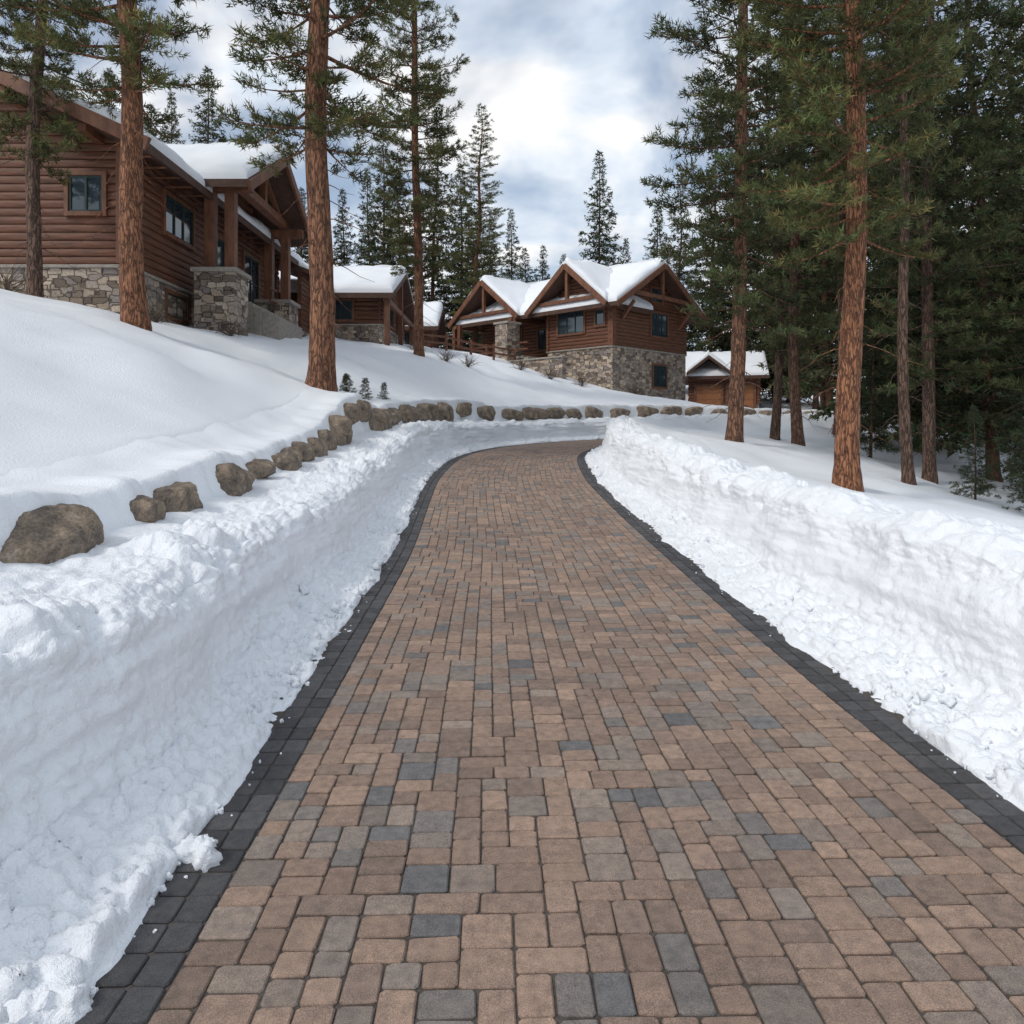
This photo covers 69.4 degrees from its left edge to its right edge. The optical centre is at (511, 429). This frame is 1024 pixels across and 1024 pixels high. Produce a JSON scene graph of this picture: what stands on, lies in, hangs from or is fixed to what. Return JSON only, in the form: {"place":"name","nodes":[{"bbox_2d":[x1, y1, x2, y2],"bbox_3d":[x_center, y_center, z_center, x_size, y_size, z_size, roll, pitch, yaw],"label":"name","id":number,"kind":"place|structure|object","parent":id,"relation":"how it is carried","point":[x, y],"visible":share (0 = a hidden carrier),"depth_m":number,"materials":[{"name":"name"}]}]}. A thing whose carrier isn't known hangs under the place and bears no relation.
{"place":"outdoors","nodes":[
{"label":"outdoors","id":0,"kind":"place"},
{"bbox_2d":[0,66,303,261],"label":"roof snow","id":1,"kind":"structure","parent":0,"point":[170,153],"depth_m":22.68,"materials":[{"name":"white snow"}]},
{"bbox_2d":[166,142,282,178],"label":"roof snow","id":2,"kind":"structure","parent":0,"point":[225,160],"depth_m":26.34,"materials":[{"name":"white snow"}]},
{"bbox_2d":[170,142,282,147],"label":"roof snow","id":3,"kind":"structure","parent":0,"point":[210,143],"depth_m":29.00,"materials":[{"name":"white snow"}]},
{"bbox_2d":[276,256,308,268],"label":"roof snow","id":4,"kind":"structure","parent":0,"point":[303,264],"depth_m":35.70,"materials":[{"name":"white snow"}]},
{"bbox_2d":[278,265,406,292],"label":"roof snow","id":5,"kind":"structure","parent":0,"point":[382,279],"depth_m":39.27,"materials":[{"name":"white snow"}]},
{"bbox_2d":[405,301,442,325],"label":"roof snow","id":6,"kind":"structure","parent":0,"point":[433,315],"depth_m":50.56,"materials":[{"name":"white snow"}]},
{"bbox_2d":[482,275,530,314],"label":"roof snow","id":7,"kind":"structure","parent":0,"point":[511,293],"depth_m":54.64,"materials":[{"name":"white snow"}]},
{"bbox_2d":[0,289,1023,521],"bbox_3d":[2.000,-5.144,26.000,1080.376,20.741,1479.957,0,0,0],"label":"snow ground","id":8,"kind":"structure","parent":0,"point":[79,380],"depth_m":15.12,"materials":[{"name":"white snow"}]},
{"bbox_2d":[0,245,25,292],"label":"dry shrub","id":9,"kind":"object","parent":8,"relation":"on","point":[6,285],"visible":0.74,"depth_m":20.76,"materials":[{"name":"plant"}]},
{"bbox_2d":[0,0,120,297],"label":"pine tree","id":10,"kind":"object","parent":8,"relation":"on","point":[31,153],"visible":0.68,"depth_m":19.99,"materials":[{"name":"green plant"}]},
{"bbox_2d":[0,0,223,330],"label":"pine tree","id":11,"kind":"object","parent":8,"relation":"on","point":[125,24],"visible":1,"depth_m":16.79,"materials":[{"name":"green plant"}]},
{"bbox_2d":[148,296,174,322],"bbox_3d":[-10.414,-3.415,21.636,1.624,1.082,1.205,0,0,36],"label":"dry shrub","id":12,"kind":"object","parent":8,"relation":"on","point":[158,316],"visible":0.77,"depth_m":21.61,"materials":[{"name":"brown plant"}]},
{"bbox_2d":[0,268,403,343],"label":"stone foundation","id":13,"kind":"object","parent":8,"relation":"on","point":[223,295],"visible":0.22,"depth_m":25.00,"materials":[{"name":"grey stone"}]},
{"bbox_2d":[0,264,404,343],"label":"cap stones","id":14,"kind":"object","parent":13,"relation":"on","point":[263,322],"visible":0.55,"depth_m":27.40,"materials":[{"name":"grey stone"}]},
{"bbox_2d":[0,71,413,345],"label":"timber frame","id":15,"kind":"object","parent":13,"relation":"on","point":[285,233],"visible":0.64,"depth_m":25.53,"materials":[{"name":"brown wood"}]},
{"bbox_2d":[69,175,408,343],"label":"window frames","id":16,"kind":"structure","parent":15,"relation":"attached to","point":[168,196],"depth_m":25.50,"materials":[{"name":"brown wood"}]},
{"bbox_2d":[71,178,408,343],"bbox_3d":[-10.085,-5.775,35.255,5.026,3.950,30.062,0,0,19],"label":"window glass","id":17,"kind":"object","parent":15,"relation":"attached to","point":[78,194],"visible":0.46,"depth_m":25.11,"materials":[{"name":"black glass"}]},
{"bbox_2d":[0,100,438,347],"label":"log walls","id":18,"kind":"structure","parent":13,"relation":"on","point":[168,260],"depth_m":21.92,"materials":[{"name":"brown wood"}]},
{"bbox_2d":[0,84,446,341],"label":"roof","id":19,"kind":"structure","parent":18,"relation":"on","point":[280,184],"depth_m":30.44,"materials":[{"name":"brown"}]},
{"bbox_2d":[209,313,251,336],"bbox_3d":[-9.045,-3.324,23.593,1.442,1.082,1.313,0,0,26],"label":"dry shrub","id":20,"kind":"object","parent":8,"relation":"on","point":[230,331],"visible":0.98,"depth_m":23.58,"materials":[{"name":"brown plant"}]},
{"bbox_2d":[208,0,450,391],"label":"pine tree","id":21,"kind":"object","parent":8,"relation":"on","point":[316,106],"visible":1,"depth_m":16.77,"materials":[{"name":"green plant"}]},
{"bbox_2d":[354,0,471,356],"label":"pine tree","id":22,"kind":"object","parent":8,"relation":"on","point":[418,203],"visible":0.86,"depth_m":33.34,"materials":[{"name":"green plant"}]},
{"bbox_2d":[407,339,427,351],"bbox_3d":[-4.812,-4.461,38.136,1.572,1.052,1.510,0,0,0],"label":"dry shrub","id":23,"kind":"object","parent":8,"relation":"on","point":[413,345],"visible":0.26,"depth_m":37.88,"materials":[{"name":"brown plant"}]},
{"bbox_2d":[436,344,460,361],"bbox_3d":[-3.235,-3.681,35.972,1.519,1.359,1.754,0,0,-32],"label":"dry shrub","id":24,"kind":"object","parent":8,"relation":"on","point":[446,357],"visible":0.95,"depth_m":35.90,"materials":[{"name":"plant"}]},
{"bbox_2d":[455,353,481,366],"bbox_3d":[-2.160,-3.587,37.061,1.409,1.193,1.476,0,0,-38],"label":"dry shrub","id":25,"kind":"object","parent":8,"relation":"on","point":[469,364],"visible":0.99,"depth_m":36.98,"materials":[{"name":"plant"}]},
{"bbox_2d":[424,334,515,359],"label":"split rail fence","id":26,"kind":"object","parent":8,"relation":"on","point":[493,346],"visible":0.71,"depth_m":46.72,"materials":[{"name":"brown wood"}]},
{"bbox_2d":[440,103,509,346],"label":"pine tree","id":27,"kind":"object","parent":8,"relation":"on","point":[477,250],"visible":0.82,"depth_m":57.70,"materials":[{"name":"green plant"}]},
{"bbox_2d":[511,358,531,369],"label":"dry shrub","id":28,"kind":"object","parent":8,"relation":"on","point":[522,365],"visible":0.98,"depth_m":42.99,"materials":[{"name":"plant"}]},
{"bbox_2d":[45,0,1023,451],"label":"distant pine forest","id":29,"kind":"object","parent":8,"relation":"on","point":[813,380],"visible":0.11,"depth_m":64.46,"materials":[{"name":"green plant"}]},
{"bbox_2d":[540,355,567,379],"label":"dry shrub","id":30,"kind":"object","parent":8,"relation":"on","point":[551,377],"visible":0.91,"depth_m":43.92,"materials":[{"name":"brown plant"}]},
{"bbox_2d":[571,368,594,385],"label":"dry shrub","id":31,"kind":"object","parent":8,"relation":"on","point":[581,382],"visible":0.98,"depth_m":44.44,"materials":[{"name":"brown plant"}]},
{"bbox_2d":[495,323,685,400],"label":"stone foundation","id":32,"kind":"object","parent":8,"relation":"on","point":[616,369],"visible":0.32,"depth_m":49.96,"materials":[{"name":"grey stone"}]},
{"bbox_2d":[447,263,707,388],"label":"timber frame","id":33,"kind":"object","parent":32,"relation":"on","point":[457,332],"visible":0.71,"depth_m":50.82,"materials":[{"name":"brown wood"}]},
{"bbox_2d":[520,288,666,386],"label":"window frames","id":34,"kind":"structure","parent":33,"relation":"on","point":[603,323],"depth_m":51.33,"materials":[{"name":"brown wood"}]},
{"bbox_2d":[539,289,666,386],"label":"window glass","id":35,"kind":"object","parent":34,"relation":"in","point":[571,322],"visible":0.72,"depth_m":51.21,"materials":[{"name":"black glass"}]},
{"bbox_2d":[481,277,686,357],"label":"log walls","id":36,"kind":"structure","parent":32,"relation":"on","point":[632,329],"depth_m":50.84,"materials":[{"name":"brown wood"}]},
{"bbox_2d":[450,269,701,331],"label":"roof","id":37,"kind":"structure","parent":36,"relation":"on","point":[557,288],"depth_m":51.97,"materials":[{"name":"brown"}]},
{"bbox_2d":[493,321,686,361],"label":"cap stones","id":38,"kind":"object","parent":32,"relation":"on","point":[526,358],"visible":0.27,"depth_m":50.09,"materials":[{"name":"grey stone"}]},
{"bbox_2d":[627,383,642,393],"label":"dry shrub","id":39,"kind":"object","parent":8,"relation":"on","point":[635,391],"visible":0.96,"depth_m":44.93,"materials":[{"name":"brown plant"}]},
{"bbox_2d":[686,350,769,407],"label":"log garage","id":40,"kind":"structure","parent":8,"relation":"on","point":[703,371],"depth_m":62.16,"materials":[{"name":"brown"}]},
{"bbox_2d":[696,386,752,407],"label":"garage doors","id":41,"kind":"structure","parent":40,"relation":"in","point":[706,397],"depth_m":62.37,"materials":[{"name":"brown wood"}]},
{"bbox_2d":[639,0,833,442],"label":"pine tree","id":42,"kind":"object","parent":8,"relation":"on","point":[742,301],"visible":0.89,"depth_m":19.49,"materials":[{"name":"green plant"}]},
{"bbox_2d":[712,0,846,439],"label":"pine tree","id":43,"kind":"object","parent":8,"relation":"on","point":[775,428],"visible":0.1,"depth_m":25.78,"materials":[{"name":"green plant"}]},
{"bbox_2d":[709,0,877,445],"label":"pine tree","id":44,"kind":"object","parent":8,"relation":"on","point":[794,361],"visible":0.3,"depth_m":24.32,"materials":[{"name":"green plant"}]},
{"bbox_2d":[722,0,965,491],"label":"pine tree","id":45,"kind":"object","parent":8,"relation":"on","point":[854,19],"visible":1,"depth_m":13.87,"materials":[{"name":"green plant"}]},
{"bbox_2d":[780,1,914,434],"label":"pine tree","id":46,"kind":"object","parent":8,"relation":"on","point":[840,296],"visible":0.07,"depth_m":29.93,"materials":[{"name":"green plant"}]},
{"bbox_2d":[833,310,911,457],"bbox_3d":[12.735,-1.427,25.998,2.562,5.676,2.573,0,0,-6],"label":"young fir tree","id":47,"kind":"object","parent":8,"relation":"on","point":[871,414],"visible":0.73,"depth_m":25.86,"materials":[{"name":"green plant"}]},
{"bbox_2d":[818,0,976,484],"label":"pine tree","id":48,"kind":"object","parent":8,"relation":"on","point":[903,182],"visible":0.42,"depth_m":19.25,"materials":[{"name":"green plant"}]},
{"bbox_2d":[808,0,1015,458],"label":"pine tree","id":49,"kind":"object","parent":8,"relation":"on","point":[832,400],"visible":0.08,"depth_m":29.70,"materials":[{"name":"green plant"}]},
{"bbox_2d":[845,0,1023,483],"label":"pine tree","id":50,"kind":"object","parent":8,"relation":"on","point":[929,327],"visible":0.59,"depth_m":20.90,"materials":[{"name":"green plant"}]},
{"bbox_2d":[860,0,1023,482],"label":"pine tree","id":51,"kind":"object","parent":8,"relation":"on","point":[982,390],"visible":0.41,"depth_m":24.71,"materials":[{"name":"green plant"}]},
{"bbox_2d":[920,0,1023,482],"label":"pine tree","id":52,"kind":"object","parent":8,"relation":"on","point":[1013,19],"visible":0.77,"depth_m":20.68,"materials":[{"name":"green plant"}]},
{"bbox_2d":[948,405,1001,499],"bbox_3d":[11.867,0.658,18.945,1.222,2.696,1.217,0,0,25],"label":"young fir tree","id":53,"kind":"object","parent":8,"relation":"on","point":[980,490],"visible":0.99,"depth_m":18.94,"materials":[{"name":"green plant"}]},
{"bbox_2d":[979,315,1023,491],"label":"young fir tree","id":54,"kind":"object","parent":8,"relation":"on","point":[1014,417],"visible":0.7,"depth_m":21.16,"materials":[{"name":"green plant"}]},
{"bbox_2d":[982,350,1023,479],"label":"young fir tree","id":55,"kind":"object","parent":8,"relation":"on","point":[1001,377],"visible":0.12,"depth_m":24.50,"materials":[{"name":"green plant"}]},
{"bbox_2d":[1001,393,1023,510],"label":"young fir tree","id":56,"kind":"object","parent":8,"relation":"on","point":[1020,492],"visible":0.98,"depth_m":18.48,"materials":[{"name":"green plant"}]},
{"bbox_2d":[0,0,1023,397],"label":"sky","id":57,"kind":"structure","parent":0,"point":[561,82],"materials":[{"name":"white"}]},
{"bbox_2d":[75,439,1023,1023],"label":"paver driveway","id":58,"kind":"structure","parent":0,"point":[559,737],"depth_m":3.17,"materials":[{"name":"brown brick"}]},
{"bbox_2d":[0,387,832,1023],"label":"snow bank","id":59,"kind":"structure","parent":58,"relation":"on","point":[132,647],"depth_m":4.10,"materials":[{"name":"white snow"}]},
{"bbox_2d":[0,503,103,563],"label":"boulder","id":60,"kind":"object","parent":59,"relation":"on","point":[47,534],"visible":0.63,"depth_m":4.74,"materials":[{"name":"stone"}]},
{"bbox_2d":[129,495,165,522],"bbox_3d":[-3.193,0.679,6.200,0.517,0.291,0.370,0,3,0],"label":"boulder","id":61,"kind":"object","parent":59,"relation":"on","point":[144,508],"visible":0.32,"depth_m":6.09,"materials":[{"name":"stone"}]},
{"bbox_2d":[153,481,202,511],"bbox_3d":[-3.214,0.657,6.906,0.515,0.318,0.610,0,3,6],"label":"boulder","id":62,"kind":"object","parent":59,"relation":"on","point":[176,496],"visible":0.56,"depth_m":6.74,"materials":[{"name":"stone"}]},
{"bbox_2d":[215,463,255,495],"bbox_3d":[-3.240,0.612,8.378,0.590,0.500,0.941,0,-6,-9],"label":"boulder","id":63,"kind":"object","parent":59,"relation":"on","point":[233,479],"visible":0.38,"depth_m":8.04,"materials":[{"name":"stone"}]},
{"bbox_2d":[245,459,275,478],"bbox_3d":[-3.274,0.504,9.450,0.501,0.272,0.374,0,3,-9],"label":"boulder","id":64,"kind":"object","parent":59,"relation":"on","point":[261,468],"visible":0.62,"depth_m":9.31,"materials":[{"name":"stone"}]},
{"bbox_2d":[271,447,302,470],"bbox_3d":[-3.336,0.486,10.716,0.591,0.474,0.964,0,2,5],"label":"boulder","id":65,"kind":"object","parent":59,"relation":"on","point":[288,458],"visible":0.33,"depth_m":10.43,"materials":[{"name":"stone"}]},
{"bbox_2d":[291,441,314,461],"bbox_3d":[-3.408,0.395,11.769,0.513,0.421,0.546,0,-3,-7],"label":"boulder","id":66,"kind":"object","parent":59,"relation":"on","point":[306,450],"visible":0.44,"depth_m":11.59,"materials":[{"name":"stone"}]},
{"bbox_2d":[307,437,327,456],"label":"boulder","id":67,"kind":"object","parent":59,"relation":"on","point":[320,446],"visible":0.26,"depth_m":12.45,"materials":[{"name":"stone"}]},
{"bbox_2d":[317,429,336,450],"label":"boulder","id":68,"kind":"object","parent":59,"relation":"on","point":[328,436],"visible":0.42,"depth_m":13.40,"materials":[{"name":"stone"}]},
{"bbox_2d":[328,415,352,445],"bbox_3d":[-3.554,0.036,14.834,0.722,0.667,1.174,0,-1,-10],"label":"boulder","id":69,"kind":"object","parent":59,"relation":"on","point":[340,426],"visible":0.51,"depth_m":14.41,"materials":[{"name":"stone"}]},
{"bbox_2d":[339,373,357,392],"bbox_3d":[-4.310,-0.956,19.596,0.615,1.180,0.698,0,0,35],"label":"fir sapling","id":70,"kind":"object","parent":59,"relation":"on","point":[346,377],"visible":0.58,"depth_m":19.57,"materials":[{"name":"green plant"}]},
{"bbox_2d":[343,403,360,424],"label":"boulder","id":71,"kind":"object","parent":59,"relation":"on","point":[352,411],"visible":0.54,"depth_m":15.89,"materials":[{"name":"stone"}]},
{"bbox_2d":[356,400,371,421],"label":"boulder","id":72,"kind":"object","parent":59,"relation":"on","point":[366,410],"visible":0.52,"depth_m":16.99,"materials":[{"name":"stone"}]},
{"bbox_2d":[358,377,372,399],"bbox_3d":[-4.064,-0.988,20.430,0.577,0.976,0.508,0,0,4],"label":"fir sapling","id":73,"kind":"object","parent":59,"relation":"on","point":[366,381],"visible":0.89,"depth_m":20.36,"materials":[{"name":"green plant"}]},
{"bbox_2d":[369,408,392,430],"bbox_3d":[-3.490,-0.124,18.576,0.886,0.902,1.436,0,1,4],"label":"boulder","id":74,"kind":"object","parent":59,"relation":"on","point":[381,419],"visible":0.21,"depth_m":18.16,"materials":[{"name":"stone"}]},
{"bbox_2d":[377,382,390,399],"bbox_3d":[-3.767,-0.996,21.576,0.451,0.866,0.512,0,0,-26],"label":"fir sapling","id":75,"kind":"object","parent":59,"relation":"on","point":[382,391],"visible":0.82,"depth_m":21.57,"materials":[{"name":"green plant"}]},
{"bbox_2d":[388,408,401,425],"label":"boulder","id":76,"kind":"object","parent":59,"relation":"on","point":[396,413],"visible":0.27,"depth_m":20.08,"materials":[{"name":"stone"}]},
{"bbox_2d":[399,404,417,422],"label":"boulder","id":77,"kind":"object","parent":59,"relation":"on","point":[409,413],"visible":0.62,"depth_m":21.54,"materials":[{"name":"stone"}]},
{"bbox_2d":[416,403,439,420],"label":"boulder","id":78,"kind":"object","parent":59,"relation":"on","point":[428,411],"visible":0.45,"depth_m":23.02,"materials":[{"name":"stone"}]},
{"bbox_2d":[437,402,453,421],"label":"boulder","id":79,"kind":"object","parent":59,"relation":"on","point":[446,410],"visible":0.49,"depth_m":24.61,"materials":[{"name":"stone"}]},
{"bbox_2d":[456,402,471,417],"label":"boulder","id":80,"kind":"object","parent":59,"relation":"on","point":[463,409],"visible":0.75,"depth_m":26.36,"materials":[{"name":"stone"}]},
{"bbox_2d":[477,406,495,420],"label":"boulder","id":81,"kind":"object","parent":59,"relation":"on","point":[488,413],"visible":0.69,"depth_m":27.95,"materials":[{"name":"stone"}]},
{"bbox_2d":[501,409,524,420],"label":"boulder","id":82,"kind":"object","parent":59,"relation":"on","point":[511,414],"visible":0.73,"depth_m":29.63,"materials":[{"name":"stone"}]},
{"bbox_2d":[522,407,547,419],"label":"boulder","id":83,"kind":"object","parent":59,"relation":"on","point":[530,413],"visible":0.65,"depth_m":30.87,"materials":[{"name":"stone"}]},
{"bbox_2d":[546,407,565,418],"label":"boulder","id":84,"kind":"object","parent":59,"relation":"on","point":[556,413],"visible":0.67,"depth_m":32.24,"materials":[{"name":"stone"}]},
{"bbox_2d":[565,408,581,418],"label":"boulder","id":85,"kind":"object","parent":59,"relation":"on","point":[574,413],"visible":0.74,"depth_m":33.31,"materials":[{"name":"stone"}]},
{"bbox_2d":[585,406,602,417],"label":"boulder","id":86,"kind":"object","parent":59,"relation":"on","point":[592,412],"visible":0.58,"depth_m":34.22,"materials":[{"name":"stone"}]},
{"bbox_2d":[610,408,629,417],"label":"boulder","id":87,"kind":"object","parent":59,"relation":"on","point":[615,412],"visible":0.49,"depth_m":35.41,"materials":[{"name":"stone"}]},
{"bbox_2d":[636,406,658,416],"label":"boulder","id":88,"kind":"object","parent":59,"relation":"on","point":[644,411],"visible":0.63,"depth_m":36.64,"materials":[{"name":"stone"}]},
{"bbox_2d":[660,406,681,415],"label":"boulder","id":89,"kind":"object","parent":59,"relation":"on","point":[671,410],"visible":0.69,"depth_m":37.58,"materials":[{"name":"stone"}]},
{"bbox_2d":[684,407,702,415],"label":"boulder","id":90,"kind":"object","parent":59,"relation":"on","point":[690,411],"visible":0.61,"depth_m":38.47,"materials":[{"name":"stone"}]},
{"bbox_2d":[710,409,727,413],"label":"boulder","id":91,"kind":"object","parent":59,"relation":"on","point":[714,411],"visible":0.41,"depth_m":39.17,"materials":[{"name":"stone"}]},
{"bbox_2d":[744,408,755,415],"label":"boulder","id":92,"kind":"object","parent":59,"relation":"on","point":[747,411],"visible":0.28,"depth_m":40.12,"materials":[{"name":"stone"}]},
{"bbox_2d":[758,410,771,414],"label":"boulder","id":93,"kind":"object","parent":59,"relation":"on","point":[766,412],"visible":0.32,"depth_m":40.71,"materials":[{"name":"stone"}]},
{"bbox_2d":[0,445,1023,1023],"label":"snow clods","id":94,"kind":"object","parent":58,"relation":"on","point":[198,853],"visible":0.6,"depth_m":3.57,"materials":[{"name":"white snow"}]},
{"bbox_2d":[585,412,1023,810],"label":"snow bank","id":95,"kind":"structure","parent":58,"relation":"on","point":[931,590],"depth_m":5.78,"materials":[{"name":"white snow"}]},
{"bbox_2d":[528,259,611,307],"bbox_3d":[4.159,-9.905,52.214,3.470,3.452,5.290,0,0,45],"label":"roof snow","id":96,"kind":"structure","parent":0,"point":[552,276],"depth_m":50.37,"materials":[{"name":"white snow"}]},
{"bbox_2d":[456,256,703,324],"bbox_3d":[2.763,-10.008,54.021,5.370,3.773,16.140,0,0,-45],"label":"roof snow","id":97,"kind":"structure","parent":0,"point":[625,278],"depth_m":50.31,"materials":[{"name":"white snow"}]},
{"bbox_2d":[565,257,652,309],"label":"roof snow","id":98,"kind":"structure","parent":0,"point":[595,276],"depth_m":49.03,"materials":[{"name":"white snow"}]}
]}

